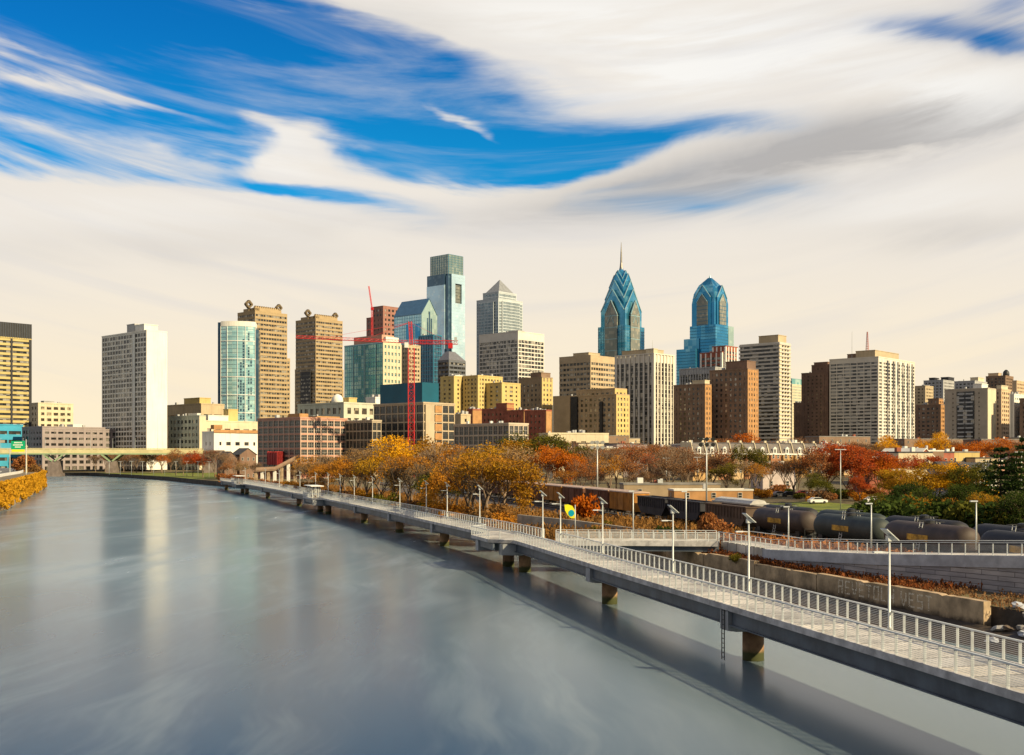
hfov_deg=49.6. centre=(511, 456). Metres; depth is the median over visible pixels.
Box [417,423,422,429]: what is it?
window
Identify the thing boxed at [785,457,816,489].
deciduous tree
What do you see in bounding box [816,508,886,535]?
tank wagon
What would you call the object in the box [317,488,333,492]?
shrub
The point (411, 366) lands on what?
office block
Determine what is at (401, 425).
window
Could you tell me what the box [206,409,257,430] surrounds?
institution block
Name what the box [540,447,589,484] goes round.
deciduous tree
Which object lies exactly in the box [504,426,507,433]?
window
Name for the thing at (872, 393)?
apartment slab
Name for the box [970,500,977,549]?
path lamp post
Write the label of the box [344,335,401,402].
glass office tower
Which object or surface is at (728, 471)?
deciduous tree
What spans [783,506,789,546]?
path lamp post
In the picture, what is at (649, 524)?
undergrowth
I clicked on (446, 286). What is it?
glass skyscraper
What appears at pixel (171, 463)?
deciduous tree
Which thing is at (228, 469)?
brick house
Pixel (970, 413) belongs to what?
apartment tower
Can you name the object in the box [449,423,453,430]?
window
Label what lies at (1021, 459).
pine tree
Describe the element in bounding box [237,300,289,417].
twin office tower
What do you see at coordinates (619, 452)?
deciduous tree
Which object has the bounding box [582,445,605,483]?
deciduous tree
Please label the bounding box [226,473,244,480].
shrub
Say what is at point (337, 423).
window
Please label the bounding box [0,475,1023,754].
river water
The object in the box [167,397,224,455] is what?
institution block
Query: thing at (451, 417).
window
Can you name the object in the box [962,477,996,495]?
deciduous tree
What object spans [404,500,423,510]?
shrub
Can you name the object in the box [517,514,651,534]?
retaining wall
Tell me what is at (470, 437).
window
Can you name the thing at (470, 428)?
window
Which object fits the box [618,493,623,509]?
sliding door
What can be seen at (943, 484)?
deciduous tree
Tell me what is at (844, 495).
shrub
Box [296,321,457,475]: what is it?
tower crane
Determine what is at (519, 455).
deciduous tree
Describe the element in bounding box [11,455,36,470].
shrub
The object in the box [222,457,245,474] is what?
deciduous tree
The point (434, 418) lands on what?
office building
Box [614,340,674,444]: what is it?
striped tower
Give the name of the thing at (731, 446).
rowhouse
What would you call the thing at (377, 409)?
window
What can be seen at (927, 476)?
deciduous tree
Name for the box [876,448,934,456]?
gabled house
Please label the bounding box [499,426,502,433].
window
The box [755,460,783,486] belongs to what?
deciduous tree
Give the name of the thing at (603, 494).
boxcar
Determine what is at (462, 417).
townhouse
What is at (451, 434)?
window
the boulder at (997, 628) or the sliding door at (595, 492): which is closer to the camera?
the boulder at (997, 628)
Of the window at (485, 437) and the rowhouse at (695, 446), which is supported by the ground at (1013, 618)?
the rowhouse at (695, 446)
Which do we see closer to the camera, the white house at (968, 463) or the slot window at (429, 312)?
the white house at (968, 463)
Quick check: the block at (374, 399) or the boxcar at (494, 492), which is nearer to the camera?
the boxcar at (494, 492)
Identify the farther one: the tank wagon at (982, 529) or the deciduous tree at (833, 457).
the deciduous tree at (833, 457)
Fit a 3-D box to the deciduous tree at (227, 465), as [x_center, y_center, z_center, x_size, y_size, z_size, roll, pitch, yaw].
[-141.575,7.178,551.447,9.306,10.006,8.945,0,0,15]
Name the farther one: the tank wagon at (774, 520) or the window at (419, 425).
the window at (419, 425)
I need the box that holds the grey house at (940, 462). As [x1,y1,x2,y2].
[928,461,964,497]
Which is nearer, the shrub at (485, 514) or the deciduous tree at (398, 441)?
the shrub at (485, 514)
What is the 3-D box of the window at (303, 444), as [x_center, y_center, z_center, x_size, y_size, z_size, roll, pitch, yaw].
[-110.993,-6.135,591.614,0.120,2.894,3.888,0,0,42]
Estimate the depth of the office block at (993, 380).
1258.90 m
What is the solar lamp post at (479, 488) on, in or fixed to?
on the boardwalk
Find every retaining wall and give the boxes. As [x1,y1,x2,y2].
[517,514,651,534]
[762,549,1023,594]
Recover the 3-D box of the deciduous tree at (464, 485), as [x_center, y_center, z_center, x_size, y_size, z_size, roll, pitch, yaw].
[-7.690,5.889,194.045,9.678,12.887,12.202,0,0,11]
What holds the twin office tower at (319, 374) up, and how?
on the ground at (1013, 618)
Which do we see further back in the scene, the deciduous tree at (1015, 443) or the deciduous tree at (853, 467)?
the deciduous tree at (1015, 443)
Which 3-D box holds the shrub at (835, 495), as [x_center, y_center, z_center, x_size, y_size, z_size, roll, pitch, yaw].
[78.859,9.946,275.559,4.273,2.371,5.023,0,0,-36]
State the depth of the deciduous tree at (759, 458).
320.77 m
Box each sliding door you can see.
[549,486,552,499]
[570,488,573,501]
[594,491,597,505]
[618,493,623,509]
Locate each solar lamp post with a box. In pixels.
[350,475,354,500]
[368,476,373,501]
[424,480,428,513]
[441,482,449,518]
[477,485,482,522]
[534,490,546,537]
[552,492,564,542]
[592,497,607,554]
[661,505,678,572]
[735,513,755,592]
[872,528,898,630]
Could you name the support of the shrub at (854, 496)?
on the ground at (1013, 618)
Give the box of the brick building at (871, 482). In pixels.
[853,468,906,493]
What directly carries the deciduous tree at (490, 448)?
on the ground at (1013, 618)
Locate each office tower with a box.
[0,322,31,426]
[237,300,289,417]
[295,309,343,413]
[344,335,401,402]
[366,306,397,335]
[418,334,441,382]
[438,351,465,402]
[479,330,543,382]
[559,352,614,395]
[790,378,800,439]
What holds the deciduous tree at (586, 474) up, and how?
on the ground at (1013, 618)
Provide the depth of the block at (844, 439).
727.51 m
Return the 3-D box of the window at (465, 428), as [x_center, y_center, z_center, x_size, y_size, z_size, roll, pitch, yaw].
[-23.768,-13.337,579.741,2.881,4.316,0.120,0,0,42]
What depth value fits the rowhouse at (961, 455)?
409.50 m
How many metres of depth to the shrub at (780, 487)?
313.23 m
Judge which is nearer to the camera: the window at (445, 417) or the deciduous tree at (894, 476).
the deciduous tree at (894, 476)
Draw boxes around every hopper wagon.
[637,495,681,519]
[667,499,718,523]
[704,502,763,530]
[712,496,769,527]
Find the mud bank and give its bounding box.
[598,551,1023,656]
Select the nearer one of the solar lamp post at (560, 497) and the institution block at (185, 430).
the solar lamp post at (560, 497)
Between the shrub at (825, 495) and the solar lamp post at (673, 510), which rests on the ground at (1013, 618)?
the shrub at (825, 495)
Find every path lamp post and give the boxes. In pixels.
[629,491,633,535]
[681,491,686,537]
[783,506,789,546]
[865,503,872,544]
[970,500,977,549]
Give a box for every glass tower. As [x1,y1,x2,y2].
[218,321,259,421]
[394,298,436,344]
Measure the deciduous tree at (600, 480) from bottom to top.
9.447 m
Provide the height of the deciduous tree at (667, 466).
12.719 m
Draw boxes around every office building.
[345,417,381,476]
[373,382,454,449]
[453,421,528,452]
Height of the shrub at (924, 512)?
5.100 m
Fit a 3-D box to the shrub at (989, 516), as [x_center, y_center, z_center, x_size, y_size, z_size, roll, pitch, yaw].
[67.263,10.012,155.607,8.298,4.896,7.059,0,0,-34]
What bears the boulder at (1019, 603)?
on the ground at (1013, 618)
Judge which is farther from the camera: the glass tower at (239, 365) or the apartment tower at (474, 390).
the glass tower at (239, 365)
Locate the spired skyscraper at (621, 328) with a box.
[598,244,644,356]
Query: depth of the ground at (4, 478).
386.99 m
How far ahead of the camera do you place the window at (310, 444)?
595.11 m
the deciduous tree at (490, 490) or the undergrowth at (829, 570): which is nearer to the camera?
the undergrowth at (829, 570)
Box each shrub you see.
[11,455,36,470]
[18,462,42,471]
[215,473,227,481]
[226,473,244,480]
[264,480,278,484]
[282,480,298,488]
[293,482,320,491]
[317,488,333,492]
[336,491,351,497]
[343,493,352,498]
[351,488,375,501]
[368,492,401,505]
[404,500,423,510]
[409,500,439,510]
[420,502,437,512]
[428,503,463,514]
[435,506,473,518]
[455,506,475,520]
[465,501,515,525]
[484,510,515,526]
[494,521,521,531]
[571,492,599,519]
[654,525,682,536]
[697,512,723,537]
[705,521,733,536]
[728,553,741,563]
[753,488,773,498]
[769,484,789,491]
[793,492,805,498]
[805,489,833,500]
[826,488,844,498]
[828,493,837,499]
[838,489,853,498]
[849,496,907,516]
[850,491,867,500]
[863,487,883,496]
[863,490,929,516]
[885,503,923,515]
[901,505,932,516]
[910,508,950,519]
[912,499,964,519]
[943,500,992,523]
[950,509,988,525]
[963,501,1016,528]
[966,512,997,525]
[968,502,1020,527]
[994,503,1023,525]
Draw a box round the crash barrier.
[0,468,22,476]
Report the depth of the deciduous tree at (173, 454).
727.39 m
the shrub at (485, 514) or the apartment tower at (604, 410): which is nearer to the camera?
the shrub at (485, 514)
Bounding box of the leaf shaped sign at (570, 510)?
[565,504,575,533]
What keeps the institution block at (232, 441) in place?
on the ground at (1013, 618)
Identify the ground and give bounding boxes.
[0,472,37,480]
[45,469,1023,630]
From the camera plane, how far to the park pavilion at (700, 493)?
276.75 m
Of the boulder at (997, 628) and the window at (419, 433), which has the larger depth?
the window at (419, 433)
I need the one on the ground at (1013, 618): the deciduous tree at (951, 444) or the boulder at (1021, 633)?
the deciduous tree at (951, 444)
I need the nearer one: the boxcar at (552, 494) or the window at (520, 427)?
the boxcar at (552, 494)
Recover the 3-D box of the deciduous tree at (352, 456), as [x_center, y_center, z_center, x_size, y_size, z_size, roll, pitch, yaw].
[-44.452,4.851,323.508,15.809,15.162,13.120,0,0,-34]
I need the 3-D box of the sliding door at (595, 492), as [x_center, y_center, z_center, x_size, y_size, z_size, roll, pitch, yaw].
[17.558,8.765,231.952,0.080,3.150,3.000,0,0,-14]
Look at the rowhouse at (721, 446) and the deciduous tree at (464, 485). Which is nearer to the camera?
the deciduous tree at (464, 485)
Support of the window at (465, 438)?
in the office building at (467, 434)
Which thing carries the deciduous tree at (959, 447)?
on the ground at (1013, 618)
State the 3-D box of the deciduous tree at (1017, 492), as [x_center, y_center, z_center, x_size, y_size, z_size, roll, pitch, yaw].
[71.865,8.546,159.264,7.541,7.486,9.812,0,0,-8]
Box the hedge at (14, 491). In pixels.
[0,470,46,510]
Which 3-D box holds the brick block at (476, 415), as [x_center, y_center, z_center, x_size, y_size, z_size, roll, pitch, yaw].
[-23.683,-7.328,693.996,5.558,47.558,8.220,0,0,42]
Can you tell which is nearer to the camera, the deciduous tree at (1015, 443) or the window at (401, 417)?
the deciduous tree at (1015, 443)
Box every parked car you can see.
[773,491,785,496]
[783,491,796,496]
[807,497,827,503]
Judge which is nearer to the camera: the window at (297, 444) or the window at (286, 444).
the window at (297, 444)
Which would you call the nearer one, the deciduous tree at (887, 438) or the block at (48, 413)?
the deciduous tree at (887, 438)
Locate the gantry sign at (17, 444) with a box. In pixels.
[9,441,26,474]
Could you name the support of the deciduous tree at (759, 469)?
on the ground at (1013, 618)
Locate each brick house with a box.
[216,451,236,477]
[233,448,256,478]
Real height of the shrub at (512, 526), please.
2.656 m
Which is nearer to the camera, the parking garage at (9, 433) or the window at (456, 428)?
the window at (456, 428)
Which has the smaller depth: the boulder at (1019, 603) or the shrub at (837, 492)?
the boulder at (1019, 603)
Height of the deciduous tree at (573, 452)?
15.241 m
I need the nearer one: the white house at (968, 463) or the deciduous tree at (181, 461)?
the white house at (968, 463)
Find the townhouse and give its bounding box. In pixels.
[455,411,470,423]
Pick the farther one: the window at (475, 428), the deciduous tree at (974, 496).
the window at (475, 428)
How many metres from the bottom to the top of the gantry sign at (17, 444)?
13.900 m
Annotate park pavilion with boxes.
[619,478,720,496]
[668,484,753,500]
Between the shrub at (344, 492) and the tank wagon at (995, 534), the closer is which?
the tank wagon at (995, 534)
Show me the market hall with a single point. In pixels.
(582, 436)
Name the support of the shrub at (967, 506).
on the ground at (1013, 618)
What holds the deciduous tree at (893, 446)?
on the ground at (1013, 618)
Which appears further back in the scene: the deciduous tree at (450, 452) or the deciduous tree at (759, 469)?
the deciduous tree at (759, 469)
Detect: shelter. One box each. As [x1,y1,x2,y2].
[233,475,242,483]
[304,485,321,497]
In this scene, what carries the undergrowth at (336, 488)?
on the ground at (1013, 618)
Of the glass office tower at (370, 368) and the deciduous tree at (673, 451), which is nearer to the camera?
the deciduous tree at (673, 451)
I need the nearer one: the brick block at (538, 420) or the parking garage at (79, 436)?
the brick block at (538, 420)
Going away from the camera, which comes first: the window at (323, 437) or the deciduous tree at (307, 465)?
the deciduous tree at (307, 465)
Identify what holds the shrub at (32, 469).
on the ground at (4, 478)
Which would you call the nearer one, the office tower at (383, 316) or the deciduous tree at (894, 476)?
the deciduous tree at (894, 476)
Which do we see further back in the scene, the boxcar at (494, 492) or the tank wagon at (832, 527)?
the boxcar at (494, 492)
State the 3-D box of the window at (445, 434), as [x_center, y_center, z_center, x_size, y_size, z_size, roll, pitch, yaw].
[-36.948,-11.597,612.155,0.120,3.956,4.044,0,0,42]
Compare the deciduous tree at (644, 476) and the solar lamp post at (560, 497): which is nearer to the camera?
the solar lamp post at (560, 497)
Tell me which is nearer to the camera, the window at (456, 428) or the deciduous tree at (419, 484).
the deciduous tree at (419, 484)
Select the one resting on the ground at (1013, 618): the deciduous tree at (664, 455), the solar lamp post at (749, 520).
the deciduous tree at (664, 455)
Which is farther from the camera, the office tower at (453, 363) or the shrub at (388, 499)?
the office tower at (453, 363)
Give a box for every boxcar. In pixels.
[491,480,511,497]
[508,481,527,498]
[524,482,545,500]
[542,483,564,504]
[562,485,589,504]
[585,487,612,511]
[609,489,649,515]
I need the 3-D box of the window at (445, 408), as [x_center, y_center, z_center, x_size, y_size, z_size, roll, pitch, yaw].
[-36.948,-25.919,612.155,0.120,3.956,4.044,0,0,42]
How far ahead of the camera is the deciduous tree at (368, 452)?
304.47 m
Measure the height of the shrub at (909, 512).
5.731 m
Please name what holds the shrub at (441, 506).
on the ground at (1013, 618)
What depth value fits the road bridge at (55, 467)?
780.15 m
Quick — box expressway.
[0,470,15,473]
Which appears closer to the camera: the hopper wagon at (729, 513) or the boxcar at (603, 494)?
the hopper wagon at (729, 513)
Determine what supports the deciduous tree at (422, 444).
on the ground at (1013, 618)
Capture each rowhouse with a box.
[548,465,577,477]
[572,441,603,476]
[598,446,622,477]
[604,441,646,476]
[656,444,676,475]
[671,440,692,475]
[680,440,704,480]
[693,440,718,479]
[707,440,730,479]
[718,440,743,478]
[730,441,755,478]
[743,441,768,460]
[755,441,780,462]
[767,441,793,461]
[779,439,799,442]
[780,441,804,477]
[792,441,816,476]
[804,441,829,476]
[827,441,852,475]
[879,447,932,479]
[902,445,943,460]
[930,449,954,460]
[944,447,979,461]
[965,457,997,464]
[999,457,1022,474]
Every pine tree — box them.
[978,446,1023,497]
[981,472,998,494]
[996,437,1023,499]
[1002,452,1023,495]
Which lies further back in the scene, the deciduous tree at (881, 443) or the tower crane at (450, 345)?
the tower crane at (450, 345)
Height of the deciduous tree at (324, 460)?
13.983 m
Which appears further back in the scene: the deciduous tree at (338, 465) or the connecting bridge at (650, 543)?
the deciduous tree at (338, 465)
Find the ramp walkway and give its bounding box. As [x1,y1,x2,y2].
[718,531,1023,557]
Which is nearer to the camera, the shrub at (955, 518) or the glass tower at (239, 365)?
the shrub at (955, 518)
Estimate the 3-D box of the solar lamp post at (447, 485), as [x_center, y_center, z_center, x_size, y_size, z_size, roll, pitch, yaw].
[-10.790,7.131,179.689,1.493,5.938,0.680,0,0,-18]
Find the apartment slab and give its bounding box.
[829,332,914,444]
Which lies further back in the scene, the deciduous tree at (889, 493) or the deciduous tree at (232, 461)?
the deciduous tree at (232, 461)
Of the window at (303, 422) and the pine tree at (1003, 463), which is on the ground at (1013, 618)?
the pine tree at (1003, 463)
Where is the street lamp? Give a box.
[835,449,845,508]
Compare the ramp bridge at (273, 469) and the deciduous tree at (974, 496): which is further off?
the ramp bridge at (273, 469)
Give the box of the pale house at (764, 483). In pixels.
[750,461,795,489]
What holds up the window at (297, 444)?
in the loft building at (281, 440)
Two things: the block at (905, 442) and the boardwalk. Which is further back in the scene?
the block at (905, 442)
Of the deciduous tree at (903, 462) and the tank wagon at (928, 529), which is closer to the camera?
the tank wagon at (928, 529)
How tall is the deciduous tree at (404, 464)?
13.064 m
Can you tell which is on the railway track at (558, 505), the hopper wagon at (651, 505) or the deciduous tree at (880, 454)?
the hopper wagon at (651, 505)
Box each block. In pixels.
[32,401,73,426]
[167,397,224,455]
[169,413,205,469]
[202,425,257,470]
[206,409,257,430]
[366,394,379,403]
[402,344,420,382]
[467,407,481,423]
[482,403,513,422]
[504,407,526,422]
[524,407,551,469]
[609,435,628,442]
[629,438,639,442]
[679,367,725,384]
[700,345,737,367]
[794,401,800,440]
[804,434,870,445]
[890,437,962,447]
[923,377,953,403]
[954,377,986,388]
[963,437,1023,458]
[986,370,1013,391]
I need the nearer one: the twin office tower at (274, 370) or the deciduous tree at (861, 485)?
the deciduous tree at (861, 485)
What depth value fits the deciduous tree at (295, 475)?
365.89 m
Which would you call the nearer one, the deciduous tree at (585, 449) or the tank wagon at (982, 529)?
the tank wagon at (982, 529)
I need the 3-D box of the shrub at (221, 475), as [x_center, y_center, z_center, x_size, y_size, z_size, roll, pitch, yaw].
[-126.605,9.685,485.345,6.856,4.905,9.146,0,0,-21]
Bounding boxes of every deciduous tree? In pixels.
[87,455,101,471]
[101,455,113,471]
[114,455,131,471]
[125,455,147,472]
[140,455,162,472]
[154,455,171,469]
[163,457,177,471]
[165,448,188,474]
[177,458,187,474]
[181,449,218,476]
[182,459,204,476]
[200,449,222,477]
[207,451,233,473]
[217,462,234,475]
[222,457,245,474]
[233,462,250,474]
[249,463,262,471]
[287,454,317,484]
[290,465,308,482]
[298,461,327,482]
[305,462,345,487]
[316,453,337,485]
[321,452,351,490]
[326,458,349,493]
[326,458,374,491]
[335,447,376,489]
[348,453,385,494]
[349,457,410,494]
[354,443,392,493]
[361,435,417,500]
[367,435,417,497]
[372,455,432,501]
[373,456,414,498]
[383,434,475,487]
[398,460,434,499]
[409,467,466,501]
[411,442,459,502]
[413,456,486,508]
[428,443,476,504]
[432,440,518,509]
[433,446,483,508]
[434,454,492,509]
[446,452,519,510]
[449,450,549,513]
[474,443,549,504]
[494,430,572,477]
[496,439,543,467]
[524,444,566,482]
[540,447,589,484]
[548,444,596,484]
[551,470,577,484]
[552,441,587,470]
[564,448,580,484]
[565,459,602,485]
[578,444,618,486]
[581,471,608,486]
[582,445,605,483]
[593,455,626,487]
[598,449,616,484]
[602,444,630,488]
[614,443,647,480]
[615,441,651,481]
[615,455,646,481]
[624,470,655,481]
[634,443,670,481]
[636,451,659,481]
[646,470,668,481]
[647,454,687,481]
[650,447,686,480]
[659,452,682,481]
[663,442,678,477]
[668,464,695,481]
[673,445,699,481]
[677,457,700,481]
[683,456,715,481]
[691,450,719,481]
[697,455,727,481]
[705,462,742,487]
[710,448,736,485]
[723,460,756,487]
[724,432,762,443]
[729,443,770,487]
[742,463,770,488]
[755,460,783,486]
[770,456,793,483]
[773,455,810,495]
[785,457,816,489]
[787,446,837,492]
[790,436,810,442]
[802,441,866,489]
[803,473,835,496]
[821,446,883,489]
[836,444,896,483]
[846,474,872,496]
[854,439,885,451]
[860,454,902,487]
[866,443,901,456]
[866,492,887,505]
[871,438,891,449]
[871,466,928,491]
[877,434,901,447]
[877,483,911,499]
[888,478,938,498]
[892,456,916,470]
[902,453,946,471]
[902,492,932,507]
[906,462,951,496]
[908,487,946,502]
[911,437,932,449]
[927,432,951,450]
[928,460,998,492]
[937,441,964,448]
[937,481,991,503]
[943,440,969,450]
[943,459,1002,490]
[944,442,988,456]
[946,487,994,504]
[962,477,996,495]
[965,436,1014,456]
[967,490,1002,505]
[986,490,1023,522]
[991,490,1023,503]
[992,440,1023,457]
[1006,442,1023,463]
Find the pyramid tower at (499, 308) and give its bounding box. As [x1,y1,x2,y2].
[477,280,522,374]
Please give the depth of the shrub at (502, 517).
170.66 m
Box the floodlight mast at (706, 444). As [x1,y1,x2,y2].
[698,437,714,500]
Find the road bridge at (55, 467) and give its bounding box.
[0,448,224,476]
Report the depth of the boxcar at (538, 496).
276.48 m
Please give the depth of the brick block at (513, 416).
705.39 m
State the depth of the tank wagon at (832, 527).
134.41 m
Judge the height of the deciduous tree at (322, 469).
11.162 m
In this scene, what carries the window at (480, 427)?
in the office building at (467, 434)
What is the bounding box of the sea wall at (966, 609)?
[620,551,990,625]
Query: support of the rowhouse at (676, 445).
on the ground at (1013, 618)
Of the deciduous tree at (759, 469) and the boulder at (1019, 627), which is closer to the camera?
the boulder at (1019, 627)
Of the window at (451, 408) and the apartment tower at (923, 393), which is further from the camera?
the apartment tower at (923, 393)
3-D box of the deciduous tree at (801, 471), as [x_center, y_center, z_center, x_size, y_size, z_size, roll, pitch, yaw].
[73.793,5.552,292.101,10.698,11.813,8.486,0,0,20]
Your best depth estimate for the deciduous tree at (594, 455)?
349.36 m
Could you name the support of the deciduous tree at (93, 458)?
on the ground at (1013, 618)
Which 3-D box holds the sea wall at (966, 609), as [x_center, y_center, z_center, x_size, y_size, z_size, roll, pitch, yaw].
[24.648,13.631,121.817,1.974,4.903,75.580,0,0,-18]
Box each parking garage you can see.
[0,424,22,467]
[22,424,114,469]
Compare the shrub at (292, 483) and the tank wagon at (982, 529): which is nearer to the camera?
the tank wagon at (982, 529)
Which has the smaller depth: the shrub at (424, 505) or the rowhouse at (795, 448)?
the shrub at (424, 505)
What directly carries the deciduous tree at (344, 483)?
on the ground at (1013, 618)
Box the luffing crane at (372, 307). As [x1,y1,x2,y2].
[368,286,373,335]
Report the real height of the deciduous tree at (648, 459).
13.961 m
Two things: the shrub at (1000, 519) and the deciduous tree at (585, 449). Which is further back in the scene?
the deciduous tree at (585, 449)
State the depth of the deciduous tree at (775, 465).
322.36 m
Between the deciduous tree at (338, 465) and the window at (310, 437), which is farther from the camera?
the window at (310, 437)
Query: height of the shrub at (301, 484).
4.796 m
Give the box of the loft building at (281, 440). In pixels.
[257,413,347,478]
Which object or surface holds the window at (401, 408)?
in the office building at (434, 418)
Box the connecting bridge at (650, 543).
[556,530,719,551]
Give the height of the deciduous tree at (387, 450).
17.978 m
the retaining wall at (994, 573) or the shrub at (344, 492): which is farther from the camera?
the shrub at (344, 492)
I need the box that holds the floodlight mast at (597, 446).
[590,441,604,486]
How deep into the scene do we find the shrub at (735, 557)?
121.61 m
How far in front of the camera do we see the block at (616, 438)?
774.29 m
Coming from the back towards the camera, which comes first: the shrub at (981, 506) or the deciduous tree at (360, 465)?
the deciduous tree at (360, 465)
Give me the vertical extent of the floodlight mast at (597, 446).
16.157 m
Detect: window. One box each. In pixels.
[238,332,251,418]
[284,442,288,447]
[295,420,299,425]
[295,442,299,447]
[301,420,306,425]
[301,428,306,432]
[301,435,306,439]
[301,442,306,447]
[308,420,313,425]
[308,428,313,432]
[308,435,313,439]
[308,442,313,447]
[315,442,319,447]
[321,421,326,425]
[321,428,326,432]
[321,435,326,440]
[321,442,326,447]
[328,435,332,440]
[335,421,339,426]
[335,428,339,433]
[375,407,379,413]
[387,406,390,413]
[387,423,390,430]
[399,406,403,412]
[399,414,403,421]
[399,423,403,429]
[406,323,419,338]
[417,405,422,411]
[417,414,422,420]
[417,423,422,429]
[417,431,422,438]
[427,312,431,334]
[443,406,447,412]
[443,414,447,421]
[443,423,447,429]
[443,432,447,438]
[449,406,453,412]
[449,415,453,421]
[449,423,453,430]
[449,432,453,438]
[455,427,458,434]
[464,427,467,434]
[464,436,467,444]
[469,427,472,434]
[469,436,472,444]
[474,427,477,434]
[474,436,477,444]
[479,426,482,434]
[479,436,482,444]
[484,426,487,434]
[484,436,487,444]
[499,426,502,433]
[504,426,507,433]
[514,426,517,433]
[519,426,522,434]
[783,345,788,435]
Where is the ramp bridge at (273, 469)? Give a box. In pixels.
[254,456,296,481]
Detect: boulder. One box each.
[985,636,998,642]
[990,625,1005,630]
[1003,625,1016,631]
[1012,601,1023,609]
[1016,625,1023,630]
[1017,630,1023,637]
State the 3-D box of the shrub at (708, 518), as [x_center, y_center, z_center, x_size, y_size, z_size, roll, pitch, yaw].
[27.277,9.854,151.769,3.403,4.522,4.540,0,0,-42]
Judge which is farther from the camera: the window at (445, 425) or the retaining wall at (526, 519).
the window at (445, 425)
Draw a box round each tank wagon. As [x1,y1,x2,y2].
[753,506,816,541]
[764,503,817,535]
[813,512,888,550]
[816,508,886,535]
[883,519,979,552]
[885,514,968,543]
[973,523,1023,552]
[979,529,1023,552]
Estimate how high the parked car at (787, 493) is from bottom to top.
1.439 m
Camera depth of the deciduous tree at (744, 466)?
315.30 m
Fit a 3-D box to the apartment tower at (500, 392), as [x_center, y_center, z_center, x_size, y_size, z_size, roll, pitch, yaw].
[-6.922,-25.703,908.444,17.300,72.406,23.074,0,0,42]
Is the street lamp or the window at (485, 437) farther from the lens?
the window at (485, 437)
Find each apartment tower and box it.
[102,323,166,469]
[440,374,462,413]
[463,374,502,410]
[486,381,520,409]
[518,372,552,432]
[553,388,629,437]
[673,380,711,443]
[709,360,758,442]
[801,362,828,442]
[915,385,933,438]
[915,398,944,438]
[944,383,995,438]
[996,385,1010,438]
[1009,392,1023,436]
[1012,380,1023,394]
[1019,398,1023,436]
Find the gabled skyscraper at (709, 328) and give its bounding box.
[676,276,733,384]
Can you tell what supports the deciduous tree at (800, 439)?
on the ground at (1013, 618)
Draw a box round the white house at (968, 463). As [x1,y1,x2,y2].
[955,462,996,489]
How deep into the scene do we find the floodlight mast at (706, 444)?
254.58 m
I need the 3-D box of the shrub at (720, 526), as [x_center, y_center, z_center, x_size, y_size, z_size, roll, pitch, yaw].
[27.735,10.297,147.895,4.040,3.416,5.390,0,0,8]
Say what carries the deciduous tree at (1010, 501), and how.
on the ground at (1013, 618)
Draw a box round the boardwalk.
[220,478,1023,725]
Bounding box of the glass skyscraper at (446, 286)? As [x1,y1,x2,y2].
[427,254,464,359]
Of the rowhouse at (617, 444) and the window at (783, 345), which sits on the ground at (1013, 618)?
the rowhouse at (617, 444)
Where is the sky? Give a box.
[0,0,1023,426]
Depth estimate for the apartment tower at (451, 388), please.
909.08 m
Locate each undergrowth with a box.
[266,481,693,535]
[520,510,755,547]
[701,545,982,591]
[717,531,922,551]
[849,574,1023,610]
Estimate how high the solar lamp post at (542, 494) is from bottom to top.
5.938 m
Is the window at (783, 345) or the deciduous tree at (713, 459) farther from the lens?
the window at (783, 345)
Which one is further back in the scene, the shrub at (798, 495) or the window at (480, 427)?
the window at (480, 427)
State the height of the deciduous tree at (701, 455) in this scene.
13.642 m
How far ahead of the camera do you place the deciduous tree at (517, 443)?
347.66 m
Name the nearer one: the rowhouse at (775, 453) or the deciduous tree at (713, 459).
the deciduous tree at (713, 459)
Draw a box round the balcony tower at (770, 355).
[739,334,790,442]
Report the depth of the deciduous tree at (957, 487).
175.69 m
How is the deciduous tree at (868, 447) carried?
on the ground at (1013, 618)
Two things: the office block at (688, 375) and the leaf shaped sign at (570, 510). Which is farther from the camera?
the office block at (688, 375)
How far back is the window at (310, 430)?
595.11 m
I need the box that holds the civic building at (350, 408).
[297,394,376,419]
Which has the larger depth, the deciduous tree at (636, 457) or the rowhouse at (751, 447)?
the rowhouse at (751, 447)
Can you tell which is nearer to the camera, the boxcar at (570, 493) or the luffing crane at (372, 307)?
the boxcar at (570, 493)
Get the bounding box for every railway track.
[380,482,777,537]
[392,483,856,544]
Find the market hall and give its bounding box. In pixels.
[539,430,608,470]
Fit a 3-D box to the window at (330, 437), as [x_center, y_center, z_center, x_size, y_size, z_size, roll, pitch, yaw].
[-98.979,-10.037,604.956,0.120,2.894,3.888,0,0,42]
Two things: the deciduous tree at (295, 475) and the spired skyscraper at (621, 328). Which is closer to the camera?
the deciduous tree at (295, 475)
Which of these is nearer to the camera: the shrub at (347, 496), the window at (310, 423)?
the shrub at (347, 496)
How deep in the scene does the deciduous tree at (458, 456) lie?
225.23 m
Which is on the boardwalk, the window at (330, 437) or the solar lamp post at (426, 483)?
the solar lamp post at (426, 483)

